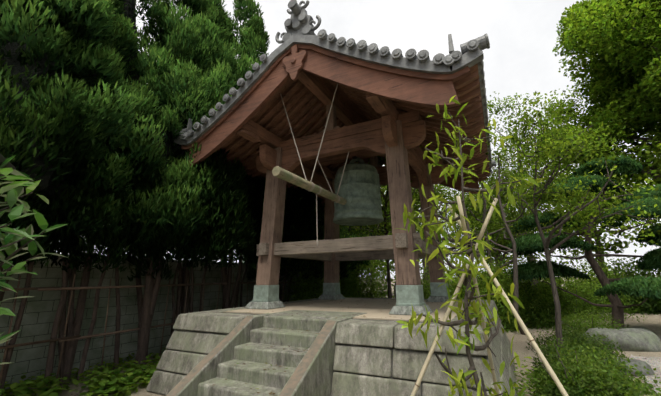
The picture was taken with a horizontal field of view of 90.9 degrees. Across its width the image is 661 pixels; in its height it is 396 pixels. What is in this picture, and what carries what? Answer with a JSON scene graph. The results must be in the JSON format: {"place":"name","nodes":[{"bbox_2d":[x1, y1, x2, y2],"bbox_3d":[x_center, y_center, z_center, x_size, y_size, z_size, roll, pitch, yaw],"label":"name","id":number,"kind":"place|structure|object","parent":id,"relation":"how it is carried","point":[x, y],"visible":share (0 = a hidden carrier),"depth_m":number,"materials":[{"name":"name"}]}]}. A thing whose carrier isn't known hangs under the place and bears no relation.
{"place":"outdoors","nodes":[
{"label":"outdoors","id":0,"kind":"place"},
{"bbox_2d":[0,154,15,175],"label":"leaf","id":1,"kind":"object","parent":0,"point":[8,164],"visible":0.27,"depth_m":1.64,"materials":[{"name":"plant"}]},
{"bbox_2d":[0,348,166,395],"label":"wall weeds","id":2,"kind":"object","parent":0,"point":[85,372],"depth_m":5.88,"materials":[{"name":"green plant"}]},
{"bbox_2d":[0,255,316,388],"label":"garden wall","id":3,"kind":"structure","parent":0,"point":[39,314],"depth_m":6.74,"materials":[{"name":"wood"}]},
{"bbox_2d":[9,277,660,395],"bbox_3d":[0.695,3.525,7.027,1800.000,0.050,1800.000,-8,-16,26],"label":"ground","id":4,"kind":"structure","parent":0,"point":[652,322],"depth_m":7.50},
{"bbox_2d":[0,155,67,364],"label":"shrub","id":5,"kind":"object","parent":4,"relation":"on","point":[14,189],"depth_m":1.34,"materials":[{"name":"green plant"}]},
{"bbox_2d":[0,0,92,253],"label":"tree","id":6,"kind":"object","parent":4,"relation":"on","point":[43,81],"depth_m":4.44,"materials":[{"name":"green plant"}]},
{"bbox_2d":[0,353,159,395],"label":"weeds","id":7,"kind":"object","parent":4,"relation":"on","point":[115,381],"visible":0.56,"depth_m":5.15,"materials":[{"name":"green plant"}]},
{"bbox_2d":[0,0,162,306],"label":"tree","id":8,"kind":"object","parent":4,"relation":"on","point":[93,18],"depth_m":4.89,"materials":[{"name":"green plant"}]},
{"bbox_2d":[5,0,190,385],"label":"tree","id":9,"kind":"object","parent":4,"relation":"on","point":[149,164],"depth_m":5.95,"materials":[{"name":"green plant"}]},
{"bbox_2d":[68,0,256,369],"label":"tree","id":10,"kind":"object","parent":4,"relation":"on","point":[202,59],"depth_m":6.92,"materials":[{"name":"green plant"}]},
{"bbox_2d":[0,247,341,395],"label":"hedge stems","id":11,"kind":"object","parent":4,"relation":"on","point":[50,355],"visible":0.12,"depth_m":5.88,"materials":[{"name":"brown plant"}]},
{"bbox_2d":[102,0,245,329],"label":"tree","id":12,"kind":"object","parent":4,"relation":"on","point":[220,3],"depth_m":8.01,"materials":[{"name":"green plant"}]},
{"bbox_2d":[0,272,368,384],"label":"bamboo fence","id":13,"kind":"object","parent":4,"relation":"on","point":[64,338],"visible":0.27,"depth_m":5.90,"materials":[{"name":"brown wood"}]},
{"bbox_2d":[211,0,293,308],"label":"tree","id":14,"kind":"object","parent":4,"relation":"on","point":[251,35],"depth_m":9.70,"materials":[{"name":"green plant"}]},
{"bbox_2d":[175,313,351,395],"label":"stair side walls","id":15,"kind":"structure","parent":4,"relation":"on","point":[316,379],"depth_m":4.01,"materials":[{"name":"stone"}]},
{"bbox_2d":[166,316,335,395],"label":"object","id":16,"kind":"structure","parent":15,"relation":"on","point":[296,377],"depth_m":3.98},
{"bbox_2d":[197,315,334,395],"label":"stone steps","id":17,"kind":"structure","parent":4,"relation":"on","point":[268,343],"depth_m":4.24,"materials":[{"name":"grey stone"}]},
{"bbox_2d":[227,185,324,265],"bbox_3d":[-1.935,-1.673,10.918,3.868,7.813,2.663,0,-14,-2],"label":"tree","id":18,"kind":"object","parent":4,"relation":"on","point":[303,219],"depth_m":9.76,"materials":[{"name":"green plant"}]},
{"bbox_2d":[280,212,349,287],"bbox_3d":[-0.915,0.016,12.952,3.837,9.760,2.531,1,-14,-5],"label":"background foliage","id":19,"kind":"object","parent":4,"relation":"on","point":[342,262],"depth_m":12.12,"materials":[{"name":"green plant"}]},
{"bbox_2d":[148,312,491,395],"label":"joint","id":20,"kind":"object","parent":4,"relation":"on","point":[392,377],"visible":0.03,"depth_m":3.92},
{"bbox_2d":[271,310,365,318],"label":"landing slab","id":21,"kind":"structure","parent":20,"relation":"on","point":[325,314],"depth_m":5.35,"materials":[{"name":"stone"}]},
{"bbox_2d":[146,297,517,395],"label":"platform stones","id":22,"kind":"object","parent":20,"relation":"attached to","point":[365,358],"visible":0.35,"depth_m":3.97,"materials":[{"name":"grey stone"}]},
{"bbox_2d":[226,298,471,321],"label":"platform floor","id":23,"kind":"structure","parent":20,"relation":"attached to","point":[377,309],"depth_m":6.38,"materials":[{"name":"beige stone"}]},
{"bbox_2d":[245,294,451,315],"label":"pillar base stones","id":24,"kind":"object","parent":23,"relation":"on","point":[402,310],"visible":0.88,"depth_m":6.44,"materials":[{"name":"grey stone"}]},
{"bbox_2d":[252,282,447,305],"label":"post base covers","id":25,"kind":"object","parent":24,"relation":"on","point":[409,295],"visible":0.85,"depth_m":6.57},
{"bbox_2d":[256,120,445,284],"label":"posts","id":26,"kind":"object","parent":25,"relation":"on","point":[407,271],"visible":0.54,"depth_m":6.79,"materials":[{"name":"brown wood"}]},
{"bbox_2d":[236,93,427,179],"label":"purlins","id":27,"kind":"object","parent":26,"relation":"on","point":[251,131],"visible":0.35,"depth_m":6.72,"materials":[{"name":"brown wood"}]},
{"bbox_2d":[189,49,480,211],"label":"bargeboards","id":28,"kind":"object","parent":27,"relation":"attached to","point":[421,92],"visible":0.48,"depth_m":5.53,"materials":[{"name":"brown wood"}]},
{"bbox_2d":[181,44,486,199],"bbox_3d":[0.641,-1.499,8.272,5.693,1.566,5.660,-8,-16,26],"label":"roof edge board","id":29,"kind":"object","parent":28,"relation":"on","point":[460,74],"visible":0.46,"depth_m":5.47,"materials":[{"name":"brown wood"}]},
{"bbox_2d":[174,34,492,174],"bbox_3d":[0.640,-1.615,8.301,6.054,1.647,5.780,-8,-16,26],"label":"roof edge","id":30,"kind":"object","parent":29,"relation":"on","point":[469,59],"visible":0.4,"depth_m":5.47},
{"bbox_2d":[282,44,386,164],"bbox_3d":[0.637,-1.861,8.362,0.509,0.722,5.780,-8,-16,26],"label":"gable ornament","id":31,"kind":"object","parent":29,"relation":"attached to","point":[293,62],"visible":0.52,"depth_m":5.86,"materials":[{"name":"brown wood"}]},
{"bbox_2d":[187,71,489,190],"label":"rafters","id":32,"kind":"object","parent":27,"relation":"on","point":[471,112],"visible":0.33,"depth_m":7.09,"materials":[{"name":"brown wood"}]},
{"bbox_2d":[175,0,495,167],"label":"roof tiles","id":33,"kind":"object","parent":32,"relation":"on","point":[299,21],"visible":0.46,"depth_m":5.93,"materials":[{"name":"grey ceramic"}]},
{"bbox_2d":[215,64,489,183],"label":"rafters","id":34,"kind":"object","parent":32,"relation":"on","point":[345,100],"depth_m":7.49,"materials":[{"name":"brown wood"}]},
{"bbox_2d":[464,43,491,167],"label":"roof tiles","id":35,"kind":"object","parent":34,"relation":"on","point":[480,67],"depth_m":5.73,"materials":[{"name":"grey ceramic"}]},
{"bbox_2d":[259,114,427,191],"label":"carved beams","id":36,"kind":"structure","parent":26,"relation":"attached to","point":[267,155],"depth_m":7.22,"materials":[{"name":"brown wood"}]},
{"bbox_2d":[256,120,447,198],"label":"carved beams","id":37,"kind":"structure","parent":26,"relation":"attached to","point":[414,134],"depth_m":6.77,"materials":[{"name":"brown wood"}]},
{"bbox_2d":[280,110,442,178],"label":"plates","id":38,"kind":"object","parent":37,"relation":"on","point":[376,124],"visible":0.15,"depth_m":7.07,"materials":[{"name":"brown wood"}]},
{"bbox_2d":[321,104,381,166],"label":"king struts","id":39,"kind":"object","parent":38,"relation":"on","point":[332,123],"visible":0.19,"depth_m":7.03,"materials":[{"name":"brown wood"}]},
{"bbox_2d":[298,70,385,162],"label":"ridge beam","id":40,"kind":"structure","parent":39,"relation":"on","point":[316,86],"depth_m":6.83,"materials":[{"name":"brown wood"}]},
{"bbox_2d":[280,84,348,245],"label":"ropes","id":41,"kind":"object","parent":40,"relation":"hanging from","point":[313,185],"visible":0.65,"depth_m":6.00,"materials":[{"name":"beige fabric"}]},
{"bbox_2d":[272,166,346,204],"bbox_3d":[-0.270,-0.159,6.069,0.164,0.174,2.481,-8,-16,26],"label":"striking log","id":42,"kind":"object","parent":41,"relation":"attached to","point":[284,174],"visible":0.96,"depth_m":5.57,"materials":[{"name":"beige wood"}]},
{"bbox_2d":[333,157,383,225],"bbox_3d":[0.655,-0.223,7.956,1.210,1.644,1.214,-8,-16,26],"label":"temple bell","id":43,"kind":"object","parent":38,"relation":"hanging from","point":[359,189],"visible":0.96,"depth_m":7.49,"materials":[{"name":"green metal"}]},
{"bbox_2d":[256,233,447,261],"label":"tie beams","id":44,"kind":"structure","parent":26,"relation":"attached to","point":[365,248],"depth_m":6.33,"materials":[{"name":"brown wood"}]},
{"bbox_2d":[258,233,436,260],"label":"tie beams","id":45,"kind":"structure","parent":44,"relation":"on","point":[401,240],"depth_m":6.81,"materials":[{"name":"brown wood"}]},
{"bbox_2d":[293,225,369,294],"bbox_3d":[-0.393,0.129,14.118,4.050,10.055,3.278,-8,-16,26],"label":"background foliage","id":46,"kind":"object","parent":4,"relation":"on","point":[342,268],"depth_m":12.94,"materials":[{"name":"green plant"}]},
{"bbox_2d":[339,262,360,297],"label":"shrub leaves","id":47,"kind":"object","parent":4,"relation":"on","point":[344,289],"depth_m":13.68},
{"bbox_2d":[346,225,369,270],"bbox_3d":[0.018,-0.018,15.423,3.308,10.952,2.903,-8,-16,26],"label":"background foliage","id":48,"kind":"object","parent":4,"relation":"on","point":[353,228],"depth_m":14.68,"materials":[{"name":"green plant"}]},
{"bbox_2d":[345,268,373,296],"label":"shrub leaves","id":49,"kind":"object","parent":4,"relation":"on","point":[358,286],"depth_m":16.40,"materials":[{"name":"green plant"}]},
{"bbox_2d":[71,300,657,395],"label":"leaf litter","id":50,"kind":"object","parent":4,"relation":"on","point":[307,350],"visible":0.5,"depth_m":4.46,"materials":[{"name":"brown plant"}]},
{"bbox_2d":[348,222,384,288],"bbox_3d":[1.212,0.457,17.834,3.571,11.176,2.856,-8,-16,26],"label":"tree","id":51,"kind":"object","parent":4,"relation":"on","point":[371,260],"depth_m":16.75,"materials":[{"name":"green plant"}]},
{"bbox_2d":[344,260,394,297],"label":"shrub leaves","id":52,"kind":"object","parent":4,"relation":"on","point":[376,292],"depth_m":13.79,"materials":[{"name":"green plant"}]},
{"bbox_2d":[365,187,422,285],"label":"tree leaves","id":53,"kind":"object","parent":4,"relation":"on","point":[392,262],"depth_m":33.18,"materials":[{"name":"green plant"}]},
{"bbox_2d":[346,157,452,297],"bbox_3d":[2.284,1.209,11.291,3.974,6.576,6.238,-12,-18,38],"label":"tree","id":54,"kind":"object","parent":4,"relation":"on","point":[388,274],"visible":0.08,"depth_m":10.94,"materials":[{"name":"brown plant"}]},
{"bbox_2d":[339,146,473,242],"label":"tree leaves","id":55,"kind":"object","parent":54,"relation":"on","point":[417,198],"visible":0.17,"depth_m":11.34,"materials":[{"name":"green plant"}]},
{"bbox_2d":[392,260,430,298],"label":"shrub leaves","id":56,"kind":"object","parent":4,"relation":"on","point":[425,287],"visible":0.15,"depth_m":13.73,"materials":[{"name":"green plant"}]},
{"bbox_2d":[383,195,492,290],"bbox_3d":[5.164,0.655,17.527,6.861,10.574,5.894,-8,-16,26],"label":"tree","id":57,"kind":"object","parent":4,"relation":"on","point":[424,266],"visible":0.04,"depth_m":16.89,"materials":[{"name":"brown plant"}]},
{"bbox_2d":[383,183,519,259],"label":"tree leaves","id":58,"kind":"object","parent":57,"relation":"on","point":[389,223],"visible":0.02,"depth_m":16.99,"materials":[{"name":"green plant"}]},
{"bbox_2d":[422,262,480,299],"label":"shrub leaves","id":59,"kind":"object","parent":4,"relation":"on","point":[452,288],"depth_m":12.66,"materials":[{"name":"green plant"}]},
{"bbox_2d":[449,271,491,298],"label":"shrub leaves","id":60,"kind":"object","parent":4,"relation":"on","point":[472,281],"depth_m":15.59,"materials":[{"name":"green plant"}]},
{"bbox_2d":[396,95,545,395],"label":"young tree","id":61,"kind":"object","parent":4,"relation":"on","point":[474,307],"depth_m":2.51,"materials":[{"name":"green plant"}]},
{"bbox_2d":[411,196,568,395],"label":"bamboo stakes","id":62,"kind":"object","parent":4,"relation":"on","point":[521,324],"visible":0.65,"depth_m":2.45,"materials":[{"name":"beige wood"}]},
{"bbox_2d":[467,241,479,256],"bbox_3d":[1.134,0.409,2.579,0.091,0.120,0.096,-8,-16,26],"label":"stake lashing","id":63,"kind":"object","parent":62,"relation":"attached to","point":[477,252],"visible":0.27,"depth_m":2.54,"materials":[{"name":"brown wicker"}]},
{"bbox_2d":[415,243,533,386],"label":"ties","id":64,"kind":"object","parent":62,"relation":"attached to","point":[483,329],"visible":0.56,"depth_m":2.43,"materials":[{"name":"brown"}]},
{"bbox_2d":[471,259,529,332],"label":"shrub leaves","id":65,"kind":"object","parent":4,"relation":"on","point":[504,283],"depth_m":11.18,"materials":[{"name":"green plant"}]},
{"bbox_2d":[448,115,565,334],"bbox_3d":[6.523,0.769,11.191,4.359,7.290,3.708,-25,-28,59],"label":"tree","id":66,"kind":"object","parent":4,"relation":"on","point":[511,174],"depth_m":11.32,"materials":[{"name":"green plant"}]},
{"bbox_2d":[445,159,571,271],"bbox_3d":[7.554,1.343,15.054,5.542,8.013,4.092,-8,-16,26],"label":"tree","id":67,"kind":"object","parent":4,"relation":"on","point":[484,217],"visible":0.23,"depth_m":14.81,"materials":[{"name":"brown plant"}]},
{"bbox_2d":[419,145,603,279],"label":"tree leaves","id":68,"kind":"object","parent":67,"relation":"attached to","point":[494,190],"visible":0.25,"depth_m":14.66,"materials":[{"name":"green plant"}]},
{"bbox_2d":[452,178,574,267],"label":"tree leaves","id":69,"kind":"object","parent":4,"relation":"on","point":[504,249],"depth_m":29.91,"materials":[{"name":"green plant"}]},
{"bbox_2d":[470,106,582,287],"bbox_3d":[9.955,0.390,17.451,6.616,10.993,6.768,-8,-16,26],"label":"tree","id":70,"kind":"object","parent":4,"relation":"on","point":[532,259],"visible":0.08,"depth_m":16.63,"materials":[{"name":"brown plant"}]},
{"bbox_2d":[442,88,608,244],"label":"tree leaves","id":71,"kind":"object","parent":70,"relation":"on","point":[496,111],"visible":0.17,"depth_m":16.49,"materials":[{"name":"green plant"}]},
{"bbox_2d":[474,253,592,306],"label":"hedge leaves","id":72,"kind":"object","parent":4,"relation":"on","point":[510,267],"depth_m":19.62,"materials":[{"name":"green plant"}]},
{"bbox_2d":[506,275,575,329],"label":"shrub leaves","id":73,"kind":"object","parent":4,"relation":"on","point":[535,306],"depth_m":11.68,"materials":[{"name":"green plant"}]},
{"bbox_2d":[485,90,660,354],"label":"maple","id":74,"kind":"object","parent":4,"relation":"on","point":[573,202],"depth_m":6.49,"materials":[{"name":"green plant"}]},
{"bbox_2d":[526,326,626,359],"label":"dark shrub leaves","id":75,"kind":"object","parent":4,"relation":"on","point":[582,337],"visible":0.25,"depth_m":7.33,"materials":[{"name":"green plant"}]},
{"bbox_2d":[532,336,630,385],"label":"shrub leaves","id":76,"kind":"object","parent":4,"relation":"on","point":[579,348],"visible":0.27,"depth_m":5.67,"materials":[{"name":"green plant"}]},
{"bbox_2d":[507,154,660,328],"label":"pine","id":77,"kind":"object","parent":4,"relation":"on","point":[635,285],"depth_m":10.50,"materials":[{"name":"green plant"}]},
{"bbox_2d":[513,357,660,395],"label":"bed ground cover","id":78,"kind":"object","parent":4,"relation":"on","point":[536,375],"visible":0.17,"depth_m":5.04,"materials":[{"name":"green plant"}]},
{"bbox_2d":[531,255,646,321],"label":"shrub leaves","id":79,"kind":"object","parent":4,"relation":"on","point":[573,289],"depth_m":13.73,"materials":[{"name":"green plant"}]},
{"bbox_2d":[527,164,654,268],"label":"tree leaves","id":80,"kind":"object","parent":4,"relation":"on","point":[618,251],"depth_m":26.39,"materials":[{"name":"green plant"}]},
{"bbox_2d":[554,305,629,337],"bbox_3d":[7.165,3.453,8.936,1.946,0.981,1.672,9,-17,-33],"label":"shrub","id":81,"kind":"object","parent":4,"relation":"on","point":[584,324],"visible":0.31,"depth_m":8.80,"materials":[{"name":"green plant"}]},
{"bbox_2d":[528,344,660,395],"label":"shrub","id":82,"kind":"object","parent":4,"relation":"on","point":[589,374],"visible":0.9,"depth_m":4.20,"materials":[{"name":"green plant"}]},
{"bbox_2d":[535,0,660,206],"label":"tree","id":83,"kind":"object","parent":4,"relation":"on","point":[626,84],"depth_m":17.51,"materials":[{"name":"green plant"}]},
{"bbox_2d":[569,257,660,314],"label":"hedge leaves","id":84,"kind":"object","parent":4,"relation":"on","point":[650,305],"depth_m":16.08,"materials":[{"name":"green plant"}]},
{"bbox_2d":[583,326,660,376],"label":"garden rocks","id":85,"kind":"object","parent":4,"relation":"on","point":[639,338],"visible":0.6,"depth_m":7.68,"materials":[{"name":"stone"}]},
{"bbox_3d":[1.260,2.204,16.212,4.573,7.008,4.878,-8,-16,26],"label":"tree wood","id":86,"kind":"object","parent":4,"relation":"on","visible":0},
{"bbox_2d":[348,188,390,270],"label":"tree leaves","id":87,"kind":"object","parent":86,"relation":"on","point":[374,234],"visible":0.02,"depth_m":14.90,"materials":[{"name":"green plant"}]},
{"bbox_2d":[60,0,660,278],"label":"sky","id":88,"kind":"structure","parent":0,"point":[520,59],"materials":[{"name":"white"}]},
{"bbox_2d":[629,336,660,393],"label":"gravel path","id":89,"kind":"structure","parent":0,"point":[653,362],"depth_m":6.33,"materials":[{"name":"grey gravel"}]}
]}

